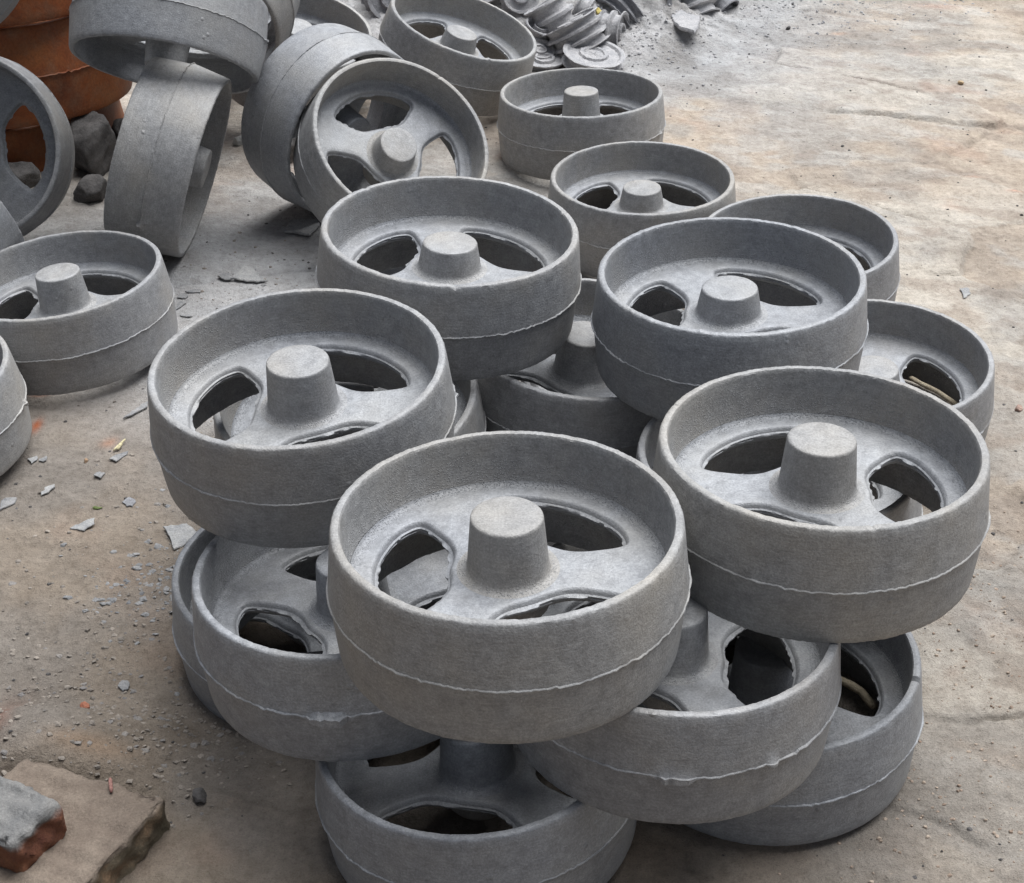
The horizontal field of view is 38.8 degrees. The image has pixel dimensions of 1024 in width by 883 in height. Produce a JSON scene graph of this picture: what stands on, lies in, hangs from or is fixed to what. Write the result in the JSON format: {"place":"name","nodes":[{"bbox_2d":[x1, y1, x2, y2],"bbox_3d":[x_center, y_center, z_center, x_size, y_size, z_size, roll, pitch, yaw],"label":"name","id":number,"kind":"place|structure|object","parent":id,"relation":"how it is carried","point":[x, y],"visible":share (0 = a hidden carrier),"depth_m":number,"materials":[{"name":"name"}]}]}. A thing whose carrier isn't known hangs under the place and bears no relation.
{"place":"outdoors","nodes":[
{"label":"outdoors","id":0,"kind":"place"},
{"bbox_2d":[0,225,319,850],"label":"gravel","id":1,"kind":"structure","parent":0,"point":[130,748],"depth_m":1.48,"materials":[{"name":"grey gravel"}]},
{"bbox_2d":[43,275,313,726],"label":"gravel","id":2,"kind":"structure","parent":0,"point":[137,567],"depth_m":1.65,"materials":[{"name":"grey gravel"}]},
{"bbox_2d":[290,138,295,163],"bbox_3d":[-0.423,-0.524,2.606,0.073,0.095,0.084,-28,43,-33],"label":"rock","id":3,"kind":"object","parent":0,"point":[292,149],"visible":0.02,"depth_m":2.58,"materials":[{"name":"grey stone"}]},
{"bbox_2d":[0,0,1023,882],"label":"ground","id":4,"kind":"structure","parent":0,"point":[892,130],"depth_m":1.81,"materials":[{"name":"grey concrete"}]},
{"bbox_2d":[0,497,16,510],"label":"slate flake","id":5,"kind":"object","parent":4,"relation":"on","point":[7,502],"visible":1,"depth_m":1.79,"materials":[{"name":"grey stone"}]},
{"bbox_2d":[0,201,24,249],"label":"pulley wheel","id":6,"kind":"object","parent":4,"relation":"on","point":[10,233],"visible":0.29,"depth_m":2.10,"materials":[{"name":"metal"}]},
{"bbox_2d":[0,336,31,475],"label":"pulley wheel","id":7,"kind":"object","parent":4,"relation":"on","point":[15,426],"visible":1,"depth_m":1.81,"materials":[{"name":"metal"}]},
{"bbox_2d":[8,161,40,187],"bbox_3d":[-0.864,-0.458,2.537,0.080,0.062,0.071,-2,35,-1],"label":"rock","id":8,"kind":"object","parent":4,"relation":"on","point":[27,174],"visible":0.47,"depth_m":2.53,"materials":[{"name":"grey stone"}]},
{"bbox_2d":[28,456,37,463],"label":"slate flake","id":9,"kind":"object","parent":4,"relation":"on","point":[33,459],"visible":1,"depth_m":1.86,"materials":[{"name":"grey stone"}]},
{"bbox_2d":[0,57,74,235],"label":"pulley wheel","id":10,"kind":"object","parent":4,"relation":"on","point":[32,209],"visible":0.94,"depth_m":2.26,"materials":[{"name":"metal"}]},
{"bbox_2d":[0,0,18,22],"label":"pulley wheel","id":11,"kind":"object","parent":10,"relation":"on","point":[7,7],"visible":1,"depth_m":2.15,"materials":[{"name":"metal"}]},
{"bbox_2d":[39,456,46,461],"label":"slate flake","id":12,"kind":"object","parent":4,"relation":"on","point":[43,459],"visible":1,"depth_m":1.86,"materials":[{"name":"grey stone"}]},
{"bbox_2d":[41,484,54,495],"bbox_3d":[-0.577,0.059,1.806,0.023,0.003,0.012,-26,42,-31],"label":"slate flake","id":13,"kind":"object","parent":4,"relation":"on","point":[48,489],"visible":1,"depth_m":1.80,"materials":[{"name":"grey stone"}]},
{"bbox_2d":[5,100,123,171],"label":"primed pulley wheel","id":14,"kind":"object","parent":4,"relation":"on","point":[25,144],"visible":0.19,"depth_m":2.56,"materials":[{"name":"orange metal"}]},
{"bbox_2d":[0,15,131,128],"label":"primed pulley wheel","id":15,"kind":"object","parent":14,"relation":"on","point":[42,52],"visible":0.47,"depth_m":2.49,"materials":[{"name":"orange metal"}]},
{"bbox_2d":[0,0,71,26],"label":"primed pulley wheel","id":16,"kind":"object","parent":15,"relation":"on","point":[23,12],"visible":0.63,"depth_m":2.41,"materials":[{"name":"orange metal"}]},
{"bbox_2d":[70,518,94,530],"bbox_3d":[-0.513,0.100,1.746,0.018,0.003,0.031,25,42,32],"label":"slate flake","id":17,"kind":"object","parent":4,"relation":"on","point":[85,525],"visible":1,"depth_m":1.74,"materials":[{"name":"grey stone"}]},
{"bbox_2d":[0,759,169,882],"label":"stone slab","id":18,"kind":"object","parent":4,"relation":"on","point":[115,835],"depth_m":1.32,"materials":[{"name":"beige stone"}]},
{"bbox_2d":[0,776,66,872],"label":"brick","id":19,"kind":"object","parent":18,"relation":"on","point":[33,828],"visible":1,"depth_m":1.28,"materials":[{"name":"brick"}]},
{"bbox_2d":[108,778,112,792],"bbox_3d":[-0.373,0.320,1.352,0.006,0.005,0.015,-1,35,0],"label":"splinter","id":20,"kind":"object","parent":18,"relation":"on","point":[110,782],"visible":1,"depth_m":1.35,"materials":[{"name":"pink wood"}]},
{"bbox_2d":[80,701,89,708],"bbox_3d":[-0.429,0.266,1.460,0.010,0.008,0.011,-4,35,-4],"label":"brick chip","id":21,"kind":"object","parent":4,"relation":"on","point":[84,704],"visible":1,"depth_m":1.46,"materials":[{"name":"orange brick"}]},
{"bbox_2d":[0,230,177,395],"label":"pulley wheel","id":22,"kind":"object","parent":4,"relation":"on","point":[83,310],"visible":0.97,"depth_m":2.01,"materials":[{"name":"metal"}]},
{"bbox_2d":[73,174,106,202],"bbox_3d":[-0.719,-0.430,2.495,0.058,0.057,0.059,16,38,22],"label":"rock","id":23,"kind":"object","parent":4,"relation":"on","point":[90,188],"visible":0.86,"depth_m":2.48,"materials":[{"name":"grey stone"}]},
{"bbox_2d":[70,111,115,175],"bbox_3d":[-0.742,-0.522,2.586,0.082,0.123,0.119,-10,36,-13],"label":"rock","id":24,"kind":"object","parent":4,"relation":"on","point":[94,137],"visible":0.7,"depth_m":2.55,"materials":[{"name":"grey stone"}]},
{"bbox_2d":[93,471,104,477],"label":"slate flake","id":25,"kind":"object","parent":4,"relation":"on","point":[99,474],"visible":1,"depth_m":1.83,"materials":[{"name":"grey stone"}]},
{"bbox_2d":[112,118,122,140],"bbox_3d":[-0.696,-0.552,2.664,0.066,0.085,0.077,-21,40,-27],"label":"rock","id":26,"kind":"object","parent":4,"relation":"on","point":[116,125],"visible":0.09,"depth_m":2.64,"materials":[{"name":"grey stone"}]},
{"bbox_2d":[109,451,127,461],"bbox_3d":[-0.503,0.018,1.863,0.012,0.002,0.027,21,40,28],"label":"slate flake","id":27,"kind":"object","parent":4,"relation":"on","point":[117,457],"visible":1,"depth_m":1.86,"materials":[{"name":"grey stone"}]},
{"bbox_2d":[113,439,125,450],"bbox_3d":[-0.507,0.004,1.879,0.003,0.005,0.024,16,38,23],"label":"straw","id":28,"kind":"object","parent":4,"relation":"on","point":[116,447],"visible":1,"depth_m":1.88,"materials":[{"name":"beige plant"}]},
{"bbox_2d":[117,680,129,691],"bbox_3d":[-0.406,0.256,1.523,0.012,0.003,0.017,-29,44,-34],"label":"slate flake","id":29,"kind":"object","parent":4,"relation":"on","point":[123,685],"visible":1,"depth_m":1.52,"materials":[{"name":"grey stone"}]},
{"bbox_2d":[122,497,135,506],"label":"slate flake","id":30,"kind":"object","parent":4,"relation":"on","point":[129,502],"visible":1,"depth_m":1.78,"materials":[{"name":"stone"}]},
{"bbox_2d":[123,401,147,418],"bbox_3d":[-0.502,-0.041,1.949,0.012,0.003,0.049,17,39,24],"label":"slate flake","id":31,"kind":"object","parent":4,"relation":"on","point":[142,406],"visible":0.98,"depth_m":1.95,"materials":[{"name":"grey stone"}]},
{"bbox_2d":[103,57,231,256],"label":"pulley wheel","id":32,"kind":"object","parent":4,"relation":"on","point":[167,153],"visible":0.98,"depth_m":2.14,"materials":[{"name":"metal"}]},
{"bbox_2d":[69,0,268,93],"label":"pulley wheel","id":33,"kind":"object","parent":32,"relation":"on","point":[128,40],"visible":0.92,"depth_m":2.16,"materials":[{"name":"metal"}]},
{"bbox_2d":[163,523,195,549],"bbox_3d":[-0.392,0.110,1.728,0.034,0.004,0.049,-17,38,-21],"label":"slate flake","id":34,"kind":"object","parent":4,"relation":"on","point":[180,535],"visible":0.83,"depth_m":1.73,"materials":[{"name":"grey stone"}]},
{"bbox_2d":[175,301,185,309],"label":"slate flake","id":35,"kind":"object","parent":4,"relation":"on","point":[179,304],"visible":0.76,"depth_m":2.19,"materials":[{"name":"grey stone"}]},
{"bbox_2d":[177,293,188,298],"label":"slate flake","id":36,"kind":"object","parent":4,"relation":"on","point":[182,296],"visible":1,"depth_m":2.21,"materials":[{"name":"grey stone"}]},
{"bbox_2d":[185,289,199,292],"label":"slate flake","id":37,"kind":"object","parent":4,"relation":"on","point":[193,291],"visible":1,"depth_m":2.22,"materials":[{"name":"grey stone"}]},
{"bbox_2d":[192,787,206,802],"bbox_3d":[-0.300,0.340,1.394,0.014,0.012,0.017,-4,35,-4],"label":"stone","id":38,"kind":"object","parent":4,"relation":"on","point":[199,794],"visible":1,"depth_m":1.39,"materials":[{"name":"grey stone"}]},
{"bbox_2d":[218,273,232,279],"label":"slate flake","id":39,"kind":"object","parent":4,"relation":"on","point":[226,276],"visible":1,"depth_m":2.25,"materials":[{"name":"grey stone"}]},
{"bbox_2d":[232,135,241,145],"bbox_3d":[-0.503,-0.554,2.675,0.025,0.021,0.017,-23,40,-28],"label":"stone","id":40,"kind":"object","parent":4,"relation":"on","point":[237,140],"visible":0.77,"depth_m":2.67,"materials":[{"name":"grey stone"}]},
{"bbox_2d":[230,265,267,282],"bbox_3d":[-0.401,-0.259,2.256,0.056,0.006,0.049,10,36,15],"label":"slate flake","id":41,"kind":"object","parent":4,"relation":"on","point":[245,273],"visible":1,"depth_m":2.25,"materials":[{"name":"grey stone"}]},
{"bbox_2d":[284,218,319,235],"bbox_3d":[-0.345,-0.354,2.392,0.055,0.008,0.054,11,37,17],"label":"slate flake","id":42,"kind":"object","parent":4,"relation":"on","point":[305,226],"visible":1,"depth_m":2.39,"materials":[{"name":"grey stone"}]},
{"bbox_2d":[232,0,372,106],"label":"pulley wheel","id":43,"kind":"object","parent":4,"relation":"on","point":[311,13],"visible":0.08,"depth_m":2.83,"materials":[{"name":"metal"}]},
{"bbox_2d":[262,0,299,63],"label":"pulley wheel","id":44,"kind":"object","parent":43,"relation":"on","point":[283,13],"visible":0.23,"depth_m":2.54,"materials":[{"name":"metal"}]},
{"bbox_2d":[171,527,435,722],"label":"pulley wheel","id":45,"kind":"object","parent":4,"relation":"on","point":[198,542],"visible":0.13,"depth_m":1.50,"materials":[{"name":"metal"}]},
{"bbox_2d":[192,535,448,761],"bbox_3d":[-0.147,0.161,1.361,0.302,0.117,0.307,-3,30,1],"label":"pulley wheel","id":46,"kind":"object","parent":45,"relation":"on","point":[319,707],"visible":0.48,"depth_m":1.28,"materials":[{"name":"metal"}]},
{"bbox_2d":[213,379,485,440],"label":"pulley wheel","id":47,"kind":"object","parent":45,"relation":"on","point":[232,420],"visible":0.11,"depth_m":1.59,"materials":[{"name":"metal"}]},
{"bbox_2d":[147,288,458,548],"bbox_3d":[-0.204,-0.031,1.432,0.302,0.117,0.302,-2,36,1],"label":"pulley wheel","id":48,"kind":"object","parent":47,"relation":"on","point":[289,466],"visible":0.94,"depth_m":1.40,"materials":[{"name":"metal"}]},
{"bbox_2d":[241,23,407,211],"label":"pulley wheel","id":49,"kind":"object","parent":4,"relation":"on","point":[299,67],"visible":0.57,"depth_m":2.28,"materials":[{"name":"metal"}]},
{"bbox_2d":[361,0,390,17],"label":"grooved pulley","id":50,"kind":"object","parent":4,"relation":"on","point":[375,7],"visible":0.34,"depth_m":3.14,"materials":[{"name":"metal"}]},
{"bbox_2d":[293,58,488,222],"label":"pulley wheel","id":51,"kind":"object","parent":4,"relation":"on","point":[434,105],"visible":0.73,"depth_m":2.28,"materials":[{"name":"metal"}]},
{"bbox_2d":[378,0,536,115],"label":"pulley wheel","id":52,"kind":"object","parent":4,"relation":"on","point":[478,55],"visible":0.88,"depth_m":2.72,"materials":[{"name":"metal"}]},
{"bbox_2d":[315,737,636,882],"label":"pulley wheel","id":53,"kind":"object","parent":4,"relation":"on","point":[552,836],"visible":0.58,"depth_m":1.26,"materials":[{"name":"metal"}]},
{"bbox_2d":[483,0,500,4],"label":"grooved pulley","id":54,"kind":"object","parent":4,"relation":"on","point":[497,2],"visible":0.17,"depth_m":3.13,"materials":[{"name":"metal"}]},
{"bbox_2d":[500,0,538,13],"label":"grooved pulley","id":55,"kind":"object","parent":4,"relation":"on","point":[520,6],"visible":0.92,"depth_m":3.09,"materials":[{"name":"metal"}]},
{"bbox_2d":[521,381,545,389],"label":"pulley wheel","id":56,"kind":"object","parent":4,"relation":"on","point":[532,384],"depth_m":1.87,"materials":[{"name":"metal"}]},
{"bbox_2d":[477,278,683,458],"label":"pulley wheel","id":57,"kind":"object","parent":56,"relation":"on","point":[577,398],"visible":0.32,"depth_m":1.60,"materials":[{"name":"metal"}]},
{"bbox_2d":[315,176,581,380],"bbox_3d":[-0.071,-0.191,1.651,0.302,0.116,0.302,2,34,-2],"label":"pulley wheel","id":58,"kind":"object","parent":57,"relation":"on","point":[486,282],"visible":0.86,"depth_m":1.63,"materials":[{"name":"metal"}]},
{"bbox_2d":[590,217,868,420],"bbox_3d":[0.238,-0.136,1.599,0.302,0.117,0.302,-2,33,0],"label":"pulley wheel","id":59,"kind":"object","parent":57,"relation":"on","point":[748,293],"visible":0.91,"depth_m":1.58,"materials":[{"name":"metal"}]},
{"bbox_2d":[526,16,548,40],"bbox_3d":[0.051,-0.844,3.052,0.068,0.073,0.068,37,46,12],"label":"grooved pulley","id":60,"kind":"object","parent":4,"relation":"on","point":[536,31],"visible":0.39,"depth_m":3.02,"materials":[{"name":"metal"}]},
{"bbox_2d":[535,38,554,58],"bbox_3d":[0.056,-0.802,3.008,0.065,0.030,0.065,-22,61,-27],"label":"grooved pulley","id":61,"kind":"object","parent":4,"relation":"on","point":[542,47],"visible":0.34,"depth_m":3.00,"materials":[{"name":"metal"}]},
{"bbox_2d":[532,47,563,70],"bbox_3d":[0.066,-0.777,2.989,0.096,0.034,0.095,-17,44,-22],"label":"grooved pulley","id":62,"kind":"object","parent":4,"relation":"on","point":[554,62],"visible":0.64,"depth_m":2.97,"materials":[{"name":"metal"}]},
{"bbox_2d":[524,0,573,38],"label":"grooved pulley","id":63,"kind":"object","parent":4,"relation":"on","point":[551,15],"visible":0.65,"depth_m":3.02,"materials":[{"name":"metal"}]},
{"bbox_2d":[542,6,610,54],"bbox_3d":[0.133,-0.843,3.017,0.131,0.067,0.131,-14,23,37],"label":"grooved pulley","id":64,"kind":"object","parent":4,"relation":"on","point":[583,28],"visible":0.83,"depth_m":2.97,"materials":[{"name":"metal"}]},
{"bbox_2d":[596,7,601,14],"bbox_3d":[0.181,-0.896,3.030,0.015,0.016,0.021,-17,38,-21],"label":"scrap","id":65,"kind":"object","parent":64,"relation":"on","point":[598,10],"visible":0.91,"depth_m":3.02,"materials":[{"name":"yellow"}]},
{"bbox_2d":[496,68,665,179],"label":"pulley wheel","id":66,"kind":"object","parent":4,"relation":"on","point":[548,121],"visible":0.88,"depth_m":2.54,"materials":[{"name":"metal"}]},
{"bbox_2d":[572,0,603,14],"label":"grooved pulley","id":67,"kind":"object","parent":4,"relation":"on","point":[580,5],"visible":0.33,"depth_m":3.07,"materials":[{"name":"metal"}]},
{"bbox_2d":[562,41,625,70],"bbox_3d":[0.165,-0.780,2.960,0.130,0.028,0.129,37,49,28],"label":"grooved pulley","id":68,"kind":"object","parent":4,"relation":"on","point":[607,55],"visible":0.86,"depth_m":2.95,"materials":[{"name":"metal"}]},
{"bbox_2d":[598,9,629,45],"bbox_3d":[0.210,-0.858,3.044,0.050,0.089,0.089,11,37,19],"label":"grooved pulley","id":69,"kind":"object","parent":4,"relation":"on","point":[613,21],"visible":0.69,"depth_m":3.02,"materials":[{"name":"metal"}]},
{"bbox_2d":[596,0,643,26],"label":"grooved pulley","id":70,"kind":"object","parent":4,"relation":"on","point":[630,7],"visible":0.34,"depth_m":3.06,"materials":[{"name":"metal"}]},
{"bbox_2d":[548,141,735,277],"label":"pulley wheel","id":71,"kind":"object","parent":4,"relation":"on","point":[607,197],"visible":0.69,"depth_m":2.34,"materials":[{"name":"metal"}]},
{"bbox_2d":[671,10,700,33],"bbox_3d":[0.368,-0.890,3.070,0.062,0.014,0.162,-1,35,0],"label":"iron fragment","id":72,"kind":"object","parent":4,"relation":"on","point":[682,20],"visible":1,"depth_m":3.05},
{"bbox_2d":[681,0,719,13],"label":"grooved pulley","id":73,"kind":"object","parent":4,"relation":"on","point":[703,6],"visible":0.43,"depth_m":3.14,"materials":[{"name":"metal"}]},
{"bbox_2d":[713,0,738,10],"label":"grooved pulley","id":74,"kind":"object","parent":4,"relation":"on","point":[722,5],"visible":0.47,"depth_m":3.18,"materials":[{"name":"metal"}]},
{"bbox_2d":[637,632,923,845],"bbox_3d":[0.247,0.247,1.424,0.301,0.117,0.302,-3,31,1],"label":"pulley wheel","id":75,"kind":"object","parent":4,"relation":"on","point":[856,777],"visible":0.31,"depth_m":1.33,"materials":[{"name":"metal"}]},
{"bbox_2d":[517,543,841,823],"bbox_3d":[0.140,0.195,1.289,0.303,0.117,0.304,0,30,-1],"label":"pulley wheel","id":76,"kind":"object","parent":75,"relation":"on","point":[698,742],"visible":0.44,"depth_m":1.19,"materials":[{"name":"metal"}]},
{"bbox_2d":[326,431,691,743],"bbox_3d":[-0.003,0.110,1.207,0.302,0.118,0.302,-1,30,0],"label":"pulley wheel","id":77,"kind":"object","parent":76,"relation":"on","point":[482,650],"visible":1,"depth_m":1.16,"materials":[{"name":"metal"}]},
{"bbox_2d":[636,417,922,521],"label":"pulley wheel","id":78,"kind":"object","parent":75,"relation":"on","point":[893,504],"visible":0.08,"depth_m":1.50,"materials":[{"name":"metal"}]},
{"bbox_2d":[653,366,990,642],"bbox_3d":[0.275,0.047,1.314,0.303,0.117,0.302,-1,30,0],"label":"pulley wheel","id":79,"kind":"object","parent":78,"relation":"on","point":[804,539],"visible":0.94,"depth_m":1.27,"materials":[{"name":"metal"}]},
{"bbox_2d":[709,194,899,300],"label":"pulley wheel","id":80,"kind":"object","parent":4,"relation":"on","point":[866,237],"visible":0.28,"depth_m":2.18,"materials":[{"name":"metal"}]},
{"bbox_2d":[841,676,876,708],"bbox_3d":[0.342,0.248,1.458,0.011,0.013,0.059,-28,43,-33],"label":"stick","id":81,"kind":"object","parent":4,"relation":"on","point":[865,696],"visible":0.81,"depth_m":1.45,"materials":[{"name":"brown wood"}]},
{"bbox_2d":[859,299,994,439],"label":"pulley wheel","id":82,"kind":"object","parent":4,"relation":"on","point":[952,358],"visible":0.29,"depth_m":1.90,"materials":[{"name":"metal"}]},
{"bbox_2d":[909,376,957,404],"bbox_3d":[0.550,-0.066,1.891,0.008,0.009,0.086,-22,40,-27],"label":"stick","id":83,"kind":"object","parent":4,"relation":"on","point":[947,398],"visible":0.91,"depth_m":1.89,"materials":[{"name":"brown wood"}]},
{"bbox_2d":[959,287,970,297],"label":"slate flake","id":84,"kind":"object","parent":4,"relation":"on","point":[965,292],"visible":1,"depth_m":2.18,"materials":[{"name":"grey stone"}]},
{"bbox_2d":[1015,404,1022,411],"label":"stone","id":85,"kind":"object","parent":4,"relation":"on","point":[1018,408],"visible":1,"depth_m":1.92,"materials":[{"name":"beige stone"}]},
{"bbox_2d":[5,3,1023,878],"bbox_3d":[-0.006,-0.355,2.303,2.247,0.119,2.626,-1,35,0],"label":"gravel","id":86,"kind":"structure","parent":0,"point":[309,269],"depth_m":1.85,"materials":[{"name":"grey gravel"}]},
{"bbox_2d":[573,0,995,103],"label":"gravel","id":87,"kind":"structure","parent":0,"point":[671,51],"depth_m":3.09,"materials":[{"name":"grey gravel"}]},
{"bbox_2d":[767,403,1023,882],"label":"gravel","id":88,"kind":"structure","parent":0,"point":[879,838],"depth_m":1.40,"materials":[{"name":"grey gravel"}]}
]}

